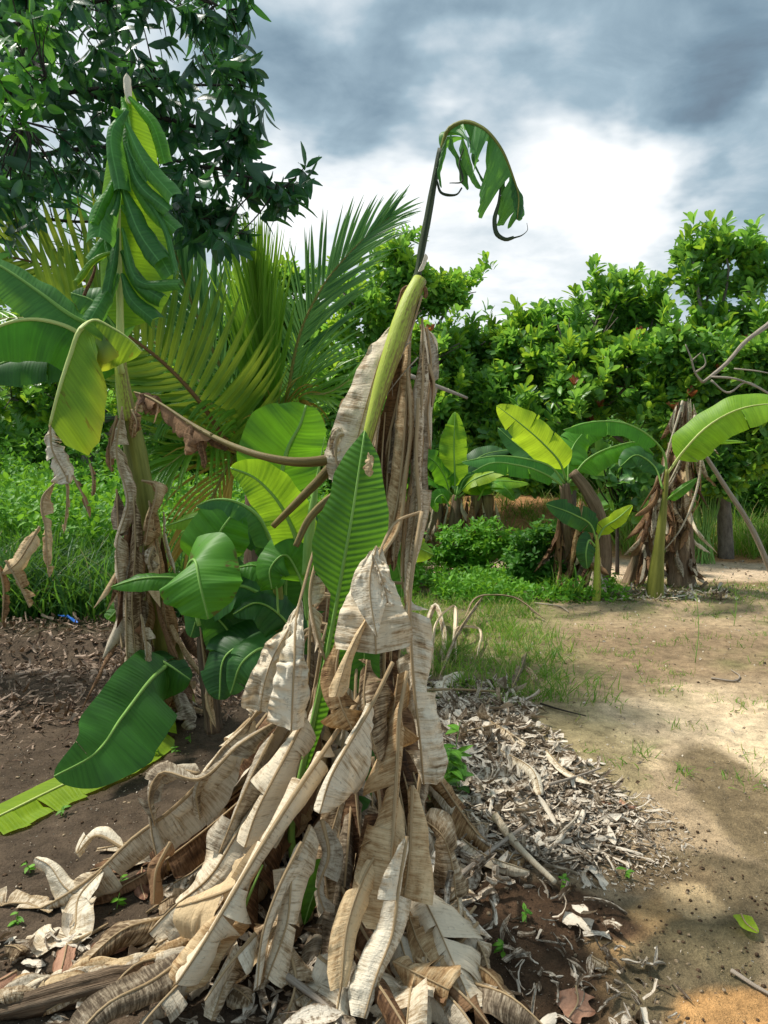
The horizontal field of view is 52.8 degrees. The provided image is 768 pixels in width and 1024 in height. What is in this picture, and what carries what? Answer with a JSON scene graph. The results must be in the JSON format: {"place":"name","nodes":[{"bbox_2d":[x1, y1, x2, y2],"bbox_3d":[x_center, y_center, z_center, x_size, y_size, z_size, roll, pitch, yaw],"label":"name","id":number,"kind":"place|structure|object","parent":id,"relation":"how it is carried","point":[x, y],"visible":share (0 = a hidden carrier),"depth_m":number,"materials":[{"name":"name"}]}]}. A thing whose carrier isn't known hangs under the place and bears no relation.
{"place":"outdoors","nodes":[
{"label":"outdoors","id":0,"kind":"place"},
{"bbox_2d":[0,483,767,1023],"bbox_3d":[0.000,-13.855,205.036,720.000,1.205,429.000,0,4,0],"label":"ground","id":1,"kind":"structure","parent":0,"point":[734,817],"depth_m":3.54,"materials":[{"name":"soil"}]},
{"bbox_2d":[0,970,16,988],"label":"fallen leaf","id":2,"kind":"object","parent":1,"relation":"on","point":[6,979],"visible":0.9,"depth_m":2.33,"materials":[{"name":"plant"}]},
{"bbox_2d":[7,911,23,926],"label":"seedling","id":3,"kind":"object","parent":1,"relation":"on","point":[19,918],"visible":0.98,"depth_m":2.62,"materials":[{"name":"green plant"}]},
{"bbox_2d":[12,973,28,980],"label":"dry leaf piece","id":4,"kind":"object","parent":1,"relation":"on","point":[22,974],"visible":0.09,"depth_m":2.30,"materials":[{"name":"plant"}]},
{"bbox_2d":[20,861,35,873],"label":"seedling","id":5,"kind":"object","parent":1,"relation":"on","point":[30,867],"visible":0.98,"depth_m":2.93,"materials":[{"name":"green plant"}]},
{"bbox_2d":[56,805,70,815],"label":"seedling","id":6,"kind":"object","parent":1,"relation":"on","point":[62,808],"visible":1,"depth_m":3.40,"materials":[{"name":"green plant"}]},
{"bbox_2d":[52,943,75,972],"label":"fallen leaf","id":7,"kind":"object","parent":1,"relation":"on","point":[65,954],"visible":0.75,"depth_m":2.42,"materials":[{"name":"plant"}]},
{"bbox_2d":[0,707,176,834],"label":"fallen banana leaf","id":8,"kind":"object","parent":1,"relation":"on","point":[24,809],"visible":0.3,"depth_m":3.52,"materials":[{"name":"green plant"}]},
{"bbox_2d":[68,923,108,943],"bbox_3d":[-0.966,1.383,2.530,0.016,0.023,0.136,4,6,44],"label":"stick","id":9,"kind":"object","parent":1,"relation":"on","point":[94,931],"visible":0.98,"depth_m":2.53,"materials":[{"name":"wood"}]},
{"bbox_2d":[0,936,190,1020],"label":"rotting log","id":10,"kind":"object","parent":1,"relation":"on","point":[29,995],"visible":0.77,"depth_m":2.22,"materials":[{"name":"grey brown bark"},{"name":"rotten wood"}]},
{"bbox_2d":[0,73,202,788],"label":"banana plant","id":11,"kind":"object","parent":1,"relation":"on","point":[129,717],"visible":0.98,"depth_m":4.19,"materials":[{"name":"green plant"}]},
{"bbox_2d":[91,943,126,954],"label":"fallen leaf","id":12,"kind":"object","parent":1,"relation":"on","point":[121,949],"visible":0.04,"depth_m":2.45,"materials":[{"name":"plant"}]},
{"bbox_2d":[111,893,126,908],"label":"seedling","id":13,"kind":"object","parent":1,"relation":"on","point":[120,901],"visible":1,"depth_m":2.69,"materials":[{"name":"green plant"}]},
{"bbox_2d":[0,611,244,768],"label":"brown leaf litter","id":14,"kind":"object","parent":1,"relation":"on","point":[28,667],"visible":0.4,"depth_m":5.56,"materials":[{"name":"brown plant"}]},
{"bbox_2d":[58,615,77,622],"bbox_3d":[-3.020,1.002,7.372,0.424,0.058,0.070,4,6,44],"label":"plastic scrap","id":15,"kind":"object","parent":14,"relation":"on","point":[70,618],"visible":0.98,"depth_m":7.33,"materials":[{"name":"blue plastic"}]},
{"bbox_2d":[120,874,127,881],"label":"seedling","id":16,"kind":"object","parent":1,"relation":"on","point":[122,876],"visible":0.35,"depth_m":2.81,"materials":[{"name":"green plant"}]},
{"bbox_2d":[133,867,148,899],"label":"fallen leaf","id":17,"kind":"object","parent":1,"relation":"on","point":[141,891],"visible":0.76,"depth_m":2.74,"materials":[{"name":"plant"}]},
{"bbox_2d":[148,938,169,951],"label":"dry leaf piece","id":18,"kind":"object","parent":1,"relation":"on","point":[155,945],"visible":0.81,"depth_m":2.40,"materials":[{"name":"plant"}]},
{"bbox_2d":[0,514,318,622],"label":"tall grass","id":19,"kind":"structure","parent":1,"relation":"on","point":[70,585],"depth_m":7.67,"materials":[{"name":"green plant"}]},
{"bbox_2d":[0,0,322,265],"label":"broadleaf tree","id":20,"kind":"object","parent":1,"relation":"on","point":[34,39],"visible":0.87,"depth_m":5.40,"materials":[{"name":"green plant"}]},
{"bbox_2d":[171,744,180,752],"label":"seedling","id":21,"kind":"object","parent":1,"relation":"on","point":[175,749],"visible":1,"depth_m":4.10,"materials":[{"name":"green plant"}]},
{"bbox_2d":[0,146,424,571],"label":"coconut palm","id":22,"kind":"object","parent":1,"relation":"on","point":[258,332],"visible":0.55,"depth_m":6.20,"materials":[{"name":"green plant"}]},
{"bbox_2d":[0,428,431,596],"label":"undergrowth","id":23,"kind":"object","parent":1,"relation":"on","point":[20,501],"visible":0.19,"depth_m":9.67,"materials":[{"name":"green plant"}]},
{"bbox_2d":[111,402,329,734],"bbox_3d":[-0.735,0.335,3.923,1.169,1.754,0.877,0,4,0],"label":"banana sucker","id":24,"kind":"object","parent":1,"relation":"on","point":[226,602],"visible":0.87,"depth_m":3.76,"materials":[{"name":"green plant"}]},
{"bbox_2d":[226,984,253,1009],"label":"dry leaf piece","id":25,"kind":"object","parent":1,"relation":"on","point":[239,996],"visible":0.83,"depth_m":2.19,"materials":[{"name":"plant"}]},
{"bbox_2d":[0,119,542,1023],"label":"banana plant","id":26,"kind":"object","parent":1,"relation":"on","point":[218,829],"visible":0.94,"depth_m":2.46,"materials":[{"name":"brown plant"}]},
{"bbox_2d":[411,374,467,398],"bbox_3d":[0.418,-0.965,5.944,0.457,0.199,0.028,0,4,0],"label":"stick","id":27,"kind":"object","parent":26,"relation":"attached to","point":[439,387],"visible":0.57,"depth_m":5.94,"materials":[{"name":"grey wood"}]},
{"bbox_2d":[246,430,433,924],"bbox_3d":[-0.095,0.529,2.814,0.350,1.634,1.056,2,5,28],"label":"banana sucker","id":28,"kind":"object","parent":1,"relation":"on","point":[351,530],"visible":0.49,"depth_m":2.60,"materials":[{"name":"green plant"}]},
{"bbox_2d":[0,784,691,1023],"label":"foreground leaf litter","id":29,"kind":"object","parent":1,"relation":"on","point":[315,1013],"visible":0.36,"depth_m":2.38,"materials":[{"name":"beige plant"}]},
{"bbox_2d":[5,944,27,962],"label":"dry leaf piece","id":30,"kind":"object","parent":29,"relation":"on","point":[14,951],"visible":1,"depth_m":2.41,"materials":[{"name":"plant"}]},
{"bbox_2d":[295,994,308,1006],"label":"dry leaf piece","id":31,"kind":"object","parent":29,"relation":"on","point":[301,1000],"visible":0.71,"depth_m":2.17,"materials":[{"name":"plant"}]},
{"bbox_2d":[427,723,472,799],"bbox_3d":[0.275,1.092,3.259,0.275,0.332,0.296,4,6,42],"label":"weed","id":32,"kind":"object","parent":29,"relation":"on","point":[456,761],"visible":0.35,"depth_m":3.25,"materials":[{"name":"green plant"}]},
{"bbox_2d":[591,955,608,971],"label":"fallen leaf","id":33,"kind":"object","parent":29,"relation":"on","point":[597,962],"visible":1,"depth_m":2.36,"materials":[{"name":"plant"}]},
{"bbox_2d":[0,286,708,484],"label":"distant wood","id":34,"kind":"object","parent":1,"relation":"on","point":[16,430],"visible":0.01,"depth_m":18.32,"materials":[{"name":"green plant"}]},
{"bbox_2d":[0,709,767,1023],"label":"soil clods","id":35,"kind":"object","parent":1,"relation":"on","point":[657,1002],"visible":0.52,"depth_m":2.69,"materials":[{"name":"brown soil"}]},
{"bbox_2d":[2,496,767,1023],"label":"ground debris","id":36,"kind":"object","parent":1,"relation":"on","point":[558,772],"visible":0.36,"depth_m":4.18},
{"bbox_2d":[426,603,446,663],"bbox_3d":[0.422,1.016,6.531,0.236,0.201,1.611,0,4,0],"label":"dry leaf piece","id":37,"kind":"object","parent":1,"relation":"on","point":[434,606],"visible":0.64,"depth_m":6.90,"materials":[{"name":"plant"}]},
{"bbox_2d":[431,605,457,672],"bbox_3d":[0.500,1.017,6.390,0.203,0.203,1.655,1,4,7],"label":"dry leaf piece","id":38,"kind":"object","parent":1,"relation":"on","point":[455,616],"visible":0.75,"depth_m":6.73,"materials":[{"name":"plant"}]},
{"bbox_2d":[435,632,469,660],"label":"grass tuft","id":39,"kind":"object","parent":1,"relation":"on","point":[452,652],"visible":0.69,"depth_m":6.06,"materials":[{"name":"green plant"}]},
{"bbox_2d":[438,596,482,678],"bbox_3d":[0.680,1.004,6.605,0.037,0.184,2.432,1,4,15],"label":"dry leaf piece","id":40,"kind":"object","parent":1,"relation":"on","point":[464,623],"visible":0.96,"depth_m":6.35,"materials":[{"name":"plant"}]},
{"bbox_2d":[450,665,481,688],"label":"grass tuft","id":41,"kind":"object","parent":1,"relation":"on","point":[470,680],"visible":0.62,"depth_m":5.21,"materials":[{"name":"green plant"}]},
{"bbox_2d":[452,625,482,662],"bbox_3d":[0.670,1.052,6.311,0.236,0.147,0.893,1,4,11],"label":"dry leaf piece","id":42,"kind":"object","parent":1,"relation":"on","point":[470,626],"visible":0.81,"depth_m":6.46,"materials":[{"name":"plant"}]},
{"bbox_2d":[423,515,523,573],"bbox_3d":[1.254,0.447,10.117,1.487,0.837,0.775,0,4,0],"label":"shrub","id":43,"kind":"object","parent":1,"relation":"on","point":[473,547],"visible":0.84,"depth_m":9.98,"materials":[{"name":"green plant"}]},
{"bbox_2d":[423,412,528,568],"bbox_3d":[1.172,-0.287,10.632,1.658,2.169,0.737,0,4,0],"label":"banana plant","id":44,"kind":"object","parent":1,"relation":"on","point":[448,468],"visible":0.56,"depth_m":10.65,"materials":[{"name":"green plant"}]},
{"bbox_2d":[492,938,505,957],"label":"seedling","id":45,"kind":"object","parent":1,"relation":"on","point":[499,944],"visible":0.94,"depth_m":2.40,"materials":[{"name":"green plant"}]},
{"bbox_2d":[464,594,545,619],"bbox_3d":[1.042,0.936,7.463,0.940,0.211,0.491,-2,5,-26],"label":"dry leaf piece","id":46,"kind":"object","parent":1,"relation":"on","point":[520,600],"visible":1,"depth_m":7.65,"materials":[{"name":"plant"}]},
{"bbox_2d":[503,985,515,998],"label":"dry leaf piece","id":47,"kind":"object","parent":1,"relation":"on","point":[507,991],"visible":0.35,"depth_m":2.21,"materials":[{"name":"plant"}]},
{"bbox_2d":[400,585,628,712],"bbox_3d":[0.888,1.034,6.753,1.768,0.240,4.269,0,4,0],"label":"grass patch","id":48,"kind":"object","parent":1,"relation":"on","point":[498,624],"visible":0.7,"depth_m":6.16,"materials":[{"name":"green plant"}]},
{"bbox_2d":[421,557,632,603],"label":"weeds","id":49,"kind":"object","parent":1,"relation":"on","point":[446,582],"visible":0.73,"depth_m":8.53,"materials":[{"name":"green plant"}]},
{"bbox_2d":[522,903,531,921],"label":"seedling","id":50,"kind":"object","parent":1,"relation":"on","point":[526,912],"visible":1,"depth_m":2.57,"materials":[{"name":"green plant"}]},
{"bbox_2d":[525,667,536,679],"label":"dry leaf piece","id":51,"kind":"object","parent":1,"relation":"on","point":[530,671],"visible":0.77,"depth_m":5.50,"materials":[{"name":"plant"}]},
{"bbox_2d":[499,514,579,584],"bbox_3d":[1.898,0.475,9.086,1.088,0.877,0.742,0,4,0],"label":"shrub","id":52,"kind":"object","parent":1,"relation":"on","point":[527,553],"visible":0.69,"depth_m":8.94,"materials":[{"name":"green plant"}]},
{"bbox_2d":[319,413,767,521],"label":"shrub thicket","id":53,"kind":"object","parent":1,"relation":"on","point":[759,488],"visible":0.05,"depth_m":14.33,"materials":[{"name":"green plant"}]},
{"bbox_2d":[534,602,568,611],"bbox_3d":[1.784,0.992,8.104,0.105,0.035,0.460,-3,5,-38],"label":"stick","id":54,"kind":"object","parent":1,"relation":"on","point":[553,605],"visible":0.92,"depth_m":8.15,"materials":[{"name":"wood"}]},
{"bbox_2d":[537,565,567,594],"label":"grass tuft","id":55,"kind":"object","parent":1,"relation":"on","point":[557,584],"visible":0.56,"depth_m":8.54,"materials":[{"name":"green plant"}]},
{"bbox_2d":[462,404,653,592],"bbox_3d":[1.922,-0.111,8.768,2.531,2.154,1.154,-1,4,-19],"label":"banana plant","id":56,"kind":"object","parent":1,"relation":"on","point":[536,453],"visible":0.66,"depth_m":8.60,"materials":[{"name":"green plant"}]},
{"bbox_2d":[425,673,697,942],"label":"leaf litter","id":57,"kind":"object","parent":1,"relation":"on","point":[498,777],"visible":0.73,"depth_m":3.33,"materials":[{"name":"beige plant"}]},
{"bbox_2d":[434,671,463,696],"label":"dry leaf piece","id":58,"kind":"object","parent":57,"relation":"on","point":[443,681],"visible":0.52,"depth_m":5.29,"materials":[{"name":"plant"}]},
{"bbox_2d":[448,762,473,792],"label":"weed","id":59,"kind":"object","parent":57,"relation":"on","point":[464,772],"visible":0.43,"depth_m":3.33,"materials":[{"name":"green plant"}]},
{"bbox_2d":[427,688,494,692],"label":"stick","id":60,"kind":"object","parent":57,"relation":"on","point":[447,689],"visible":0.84,"depth_m":4.94,"materials":[{"name":"wood"}]},
{"bbox_2d":[455,723,500,739],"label":"dry leaf piece","id":61,"kind":"object","parent":57,"relation":"on","point":[474,730],"visible":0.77,"depth_m":4.19,"materials":[{"name":"plant"}]},
{"bbox_2d":[472,820,489,833],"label":"dry leaf piece","id":62,"kind":"object","parent":57,"relation":"on","point":[475,825],"visible":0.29,"depth_m":3.01,"materials":[{"name":"plant"}]},
{"bbox_2d":[460,837,528,876],"bbox_3d":[0.387,1.263,2.806,0.284,0.068,0.074,3,5,35],"label":"dry leaf piece","id":63,"kind":"object","parent":57,"relation":"on","point":[512,870],"visible":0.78,"depth_m":2.77,"materials":[{"name":"plant"}]},
{"bbox_2d":[461,824,527,875],"bbox_3d":[0.404,1.257,2.875,0.028,0.031,0.492,3,5,39],"label":"stick","id":64,"kind":"object","parent":57,"relation":"on","point":[497,845],"visible":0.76,"depth_m":2.87,"materials":[{"name":"beige wood"}]},
{"bbox_2d":[489,720,527,747],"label":"dry leaf piece","id":65,"kind":"object","parent":57,"relation":"on","point":[508,734],"visible":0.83,"depth_m":4.11,"materials":[{"name":"plant"}]},
{"bbox_2d":[511,653,526,687],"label":"dry leaf piece","id":66,"kind":"object","parent":57,"relation":"on","point":[517,673],"visible":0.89,"depth_m":5.46,"materials":[{"name":"plant"}]},
{"bbox_2d":[500,750,543,794],"bbox_3d":[0.672,1.215,3.599,0.101,0.048,0.533,-1,4,-9],"label":"dry leaf piece","id":67,"kind":"object","parent":57,"relation":"on","point":[536,782],"visible":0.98,"depth_m":3.57,"materials":[{"name":"plant"}]},
{"bbox_2d":[492,811,556,884],"bbox_3d":[0.512,1.255,2.907,0.045,0.074,0.438,-1,4,-20],"label":"stick","id":68,"kind":"object","parent":57,"relation":"on","point":[519,848],"visible":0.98,"depth_m":2.88,"materials":[{"name":"grey brown wood"}]},
{"bbox_2d":[546,750,591,783],"bbox_3d":[0.843,1.213,3.666,0.070,0.028,0.405,-1,4,-18],"label":"dry leaf piece","id":69,"kind":"object","parent":57,"relation":"on","point":[557,765],"visible":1,"depth_m":3.62,"materials":[{"name":"plant"}]},
{"bbox_2d":[548,767,600,785],"bbox_3d":[0.882,1.212,3.555,0.369,0.032,0.020,-3,5,-37],"label":"stick","id":70,"kind":"object","parent":57,"relation":"on","point":[566,779],"visible":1,"depth_m":3.52,"materials":[{"name":"grey wood"}]},
{"bbox_2d":[619,798,636,808],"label":"fallen leaf","id":71,"kind":"object","parent":57,"relation":"on","point":[627,804],"visible":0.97,"depth_m":3.39,"materials":[{"name":"plant"}]},
{"bbox_2d":[540,702,585,715],"bbox_3d":[1.092,1.210,4.737,0.017,0.015,0.323,-4,6,-44],"label":"stick","id":72,"kind":"object","parent":1,"relation":"on","point":[560,709],"visible":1,"depth_m":4.75,"materials":[{"name":"brown wood"}]},
{"bbox_2d":[558,873,569,889],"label":"seedling","id":73,"kind":"object","parent":1,"relation":"on","point":[563,876],"visible":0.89,"depth_m":2.75,"materials":[{"name":"green plant"}]},
{"bbox_2d":[465,253,675,505],"bbox_3d":[3.154,-1.995,12.711,3.110,4.418,3.537,4,6,42],"label":"broadleaf tree","id":74,"kind":"object","parent":1,"relation":"on","point":[573,364],"visible":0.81,"depth_m":12.21,"materials":[{"name":"green plant"}]},
{"bbox_2d":[554,985,595,1023],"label":"fallen leaf","id":75,"kind":"object","parent":1,"relation":"on","point":[569,1002],"visible":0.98,"depth_m":2.21,"materials":[{"name":"plant"}]},
{"bbox_2d":[560,565,593,600],"bbox_3d":[2.106,0.758,8.410,0.449,0.405,0.464,0,4,0],"label":"grass tuft","id":76,"kind":"object","parent":1,"relation":"on","point":[578,590],"visible":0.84,"depth_m":8.40,"materials":[{"name":"green plant"}]},
{"bbox_2d":[546,499,632,600],"bbox_3d":[2.155,0.425,8.279,0.946,1.135,0.213,0,4,-7],"label":"banana plant","id":77,"kind":"object","parent":1,"relation":"on","point":[564,511],"visible":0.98,"depth_m":8.23,"materials":[{"name":"green plant"}]},
{"bbox_2d":[470,575,767,618],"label":"grass fringe","id":78,"kind":"object","parent":1,"relation":"on","point":[748,588],"depth_m":8.66,"materials":[{"name":"green plant"}]},
{"bbox_2d":[616,867,634,877],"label":"seedling","id":79,"kind":"object","parent":1,"relation":"on","point":[627,873],"visible":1,"depth_m":2.85,"materials":[{"name":"green plant"}]},
{"bbox_2d":[517,580,744,602],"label":"leaf litter","id":80,"kind":"object","parent":1,"relation":"on","point":[690,588],"visible":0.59,"depth_m":8.54,"materials":[{"name":"plant"}]},
{"bbox_2d":[632,741,659,760],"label":"grass tuft","id":81,"kind":"object","parent":1,"relation":"on","point":[641,752],"visible":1,"depth_m":4.01,"materials":[{"name":"green plant"}]},
{"bbox_2d":[564,393,767,597],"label":"banana plant","id":82,"kind":"object","parent":1,"relation":"on","point":[704,434],"visible":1,"depth_m":8.26,"materials":[{"name":"green plant"}]},
{"bbox_2d":[621,399,717,587],"bbox_3d":[3.311,-0.165,8.867,1.040,2.265,0.652,0,4,0],"label":"dead banana stump","id":83,"kind":"object","parent":1,"relation":"on","point":[680,559],"visible":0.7,"depth_m":8.90,"materials":[{"name":"brown plant"}]},
{"bbox_2d":[576,475,767,559],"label":"tall grass","id":84,"kind":"structure","parent":1,"relation":"on","point":[742,536],"depth_m":12.44,"materials":[{"name":"green plant"}]},
{"bbox_2d":[674,761,699,776],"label":"grass tuft","id":85,"kind":"object","parent":1,"relation":"on","point":[681,769],"visible":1,"depth_m":3.84,"materials":[{"name":"green plant"}]},
{"bbox_2d":[617,209,767,558],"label":"broadleaf tree","id":86,"kind":"object","parent":1,"relation":"on","point":[669,379],"visible":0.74,"depth_m":11.29,"materials":[{"name":"green plant"}]},
{"bbox_2d":[685,322,767,393],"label":"bare branch","id":87,"kind":"object","parent":86,"relation":"attached to","point":[742,345],"visible":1,"depth_m":10.02,"materials":[{"name":"grey wood"}]},
{"bbox_2d":[711,669,739,681],"bbox_3d":[2.524,1.191,5.625,0.358,0.021,0.150,-4,6,-44],"label":"stick","id":88,"kind":"object","parent":1,"relation":"on","point":[719,679],"visible":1,"depth_m":5.53,"materials":[{"name":"beige wood"}]},
{"bbox_2d":[694,456,767,571],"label":"wooden pole","id":89,"kind":"object","parent":1,"relation":"on","point":[753,531],"visible":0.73,"depth_m":9.40,"materials":[{"name":"wood"}]},
{"bbox_2d":[727,585,741,625],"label":"grass stalk","id":90,"kind":"object","parent":1,"relation":"on","point":[735,605],"depth_m":7.33,"materials":[{"name":"green plant"}]},
{"bbox_2d":[733,913,758,932],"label":"fallen leaf","id":91,"kind":"object","parent":1,"relation":"on","point":[747,922],"visible":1,"depth_m":2.57,"materials":[{"name":"plant"}]},
{"bbox_2d":[730,968,767,994],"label":"stick","id":92,"kind":"object","parent":1,"relation":"on","point":[742,977],"visible":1,"depth_m":2.32,"materials":[{"name":"beige wood"}]},
{"bbox_2d":[0,0,767,389],"label":"sky","id":93,"kind":"structure","parent":0,"point":[613,121],"materials":[{"name":"grey"}]},
{"bbox_2d":[120,486,766,554],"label":"earth bank","id":94,"kind":"structure","parent":0,"point":[523,498],"depth_m":13.43,"materials":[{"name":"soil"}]},
{"bbox_2d":[0,299,201,484],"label":"broadleaf tree","id":95,"kind":"object","parent":94,"relation":"on","point":[35,400],"visible":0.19,"depth_m":14.66,"materials":[{"name":"green plant"}]},
{"bbox_2d":[163,252,358,438],"bbox_3d":[-2.626,-2.870,16.000,4.373,5.012,2.661,0,4,0],"label":"broadleaf tree","id":96,"kind":"object","parent":94,"relation":"on","point":[302,277],"visible":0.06,"depth_m":15.48,"materials":[{"name":"green plant"}]},
{"bbox_2d":[289,223,523,492],"bbox_3d":[0.359,-2.330,12.986,4.414,5.075,2.994,0,4,0],"label":"broadleaf tree","id":97,"kind":"object","parent":94,"relation":"on","point":[463,356],"visible":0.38,"depth_m":12.69,"materials":[{"name":"green plant"}]},
{"bbox_2d":[697,477,767,526],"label":"shrub","id":98,"kind":"object","parent":94,"relation":"on","point":[744,497],"visible":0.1,"depth_m":14.33,"materials":[{"name":"green plant"}]},
{"bbox_2d":[418,557,767,581],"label":"path","id":99,"kind":"structure","parent":0,"point":[717,568],"depth_m":10.74,"materials":[{"name":"soil"}]},
{"bbox_2d":[590,439,654,574],"bbox_3d":[3.180,-0.069,10.349,0.990,1.818,0.780,0,4,0],"label":"broadleaf shrub","id":100,"kind":"object","parent":99,"relation":"on","point":[637,481],"visible":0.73,"depth_m":10.30,"materials":[{"name":"green plant"}]},
{"bbox_2d":[689,465,738,564],"bbox_3d":[4.895,-0.221,11.879,1.139,1.902,0.987,-3,5,-32],"label":"trunk","id":101,"kind":"object","parent":99,"relation":"on","point":[705,532],"visible":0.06,"depth_m":11.58,"materials":[{"name":"brown plant"}]},
{"bbox_2d":[481,582,767,798],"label":"sparse grass","id":102,"kind":"structure","parent":0,"point":[672,673],"depth_m":6.00,"materials":[{"name":"green plant"}]},
{"bbox_2d":[691,590,701,662],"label":"grass stalk","id":103,"kind":"object","parent":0,"point":[695,624],"depth_m":6.03,"materials":[{"name":"green plant"}]}
]}

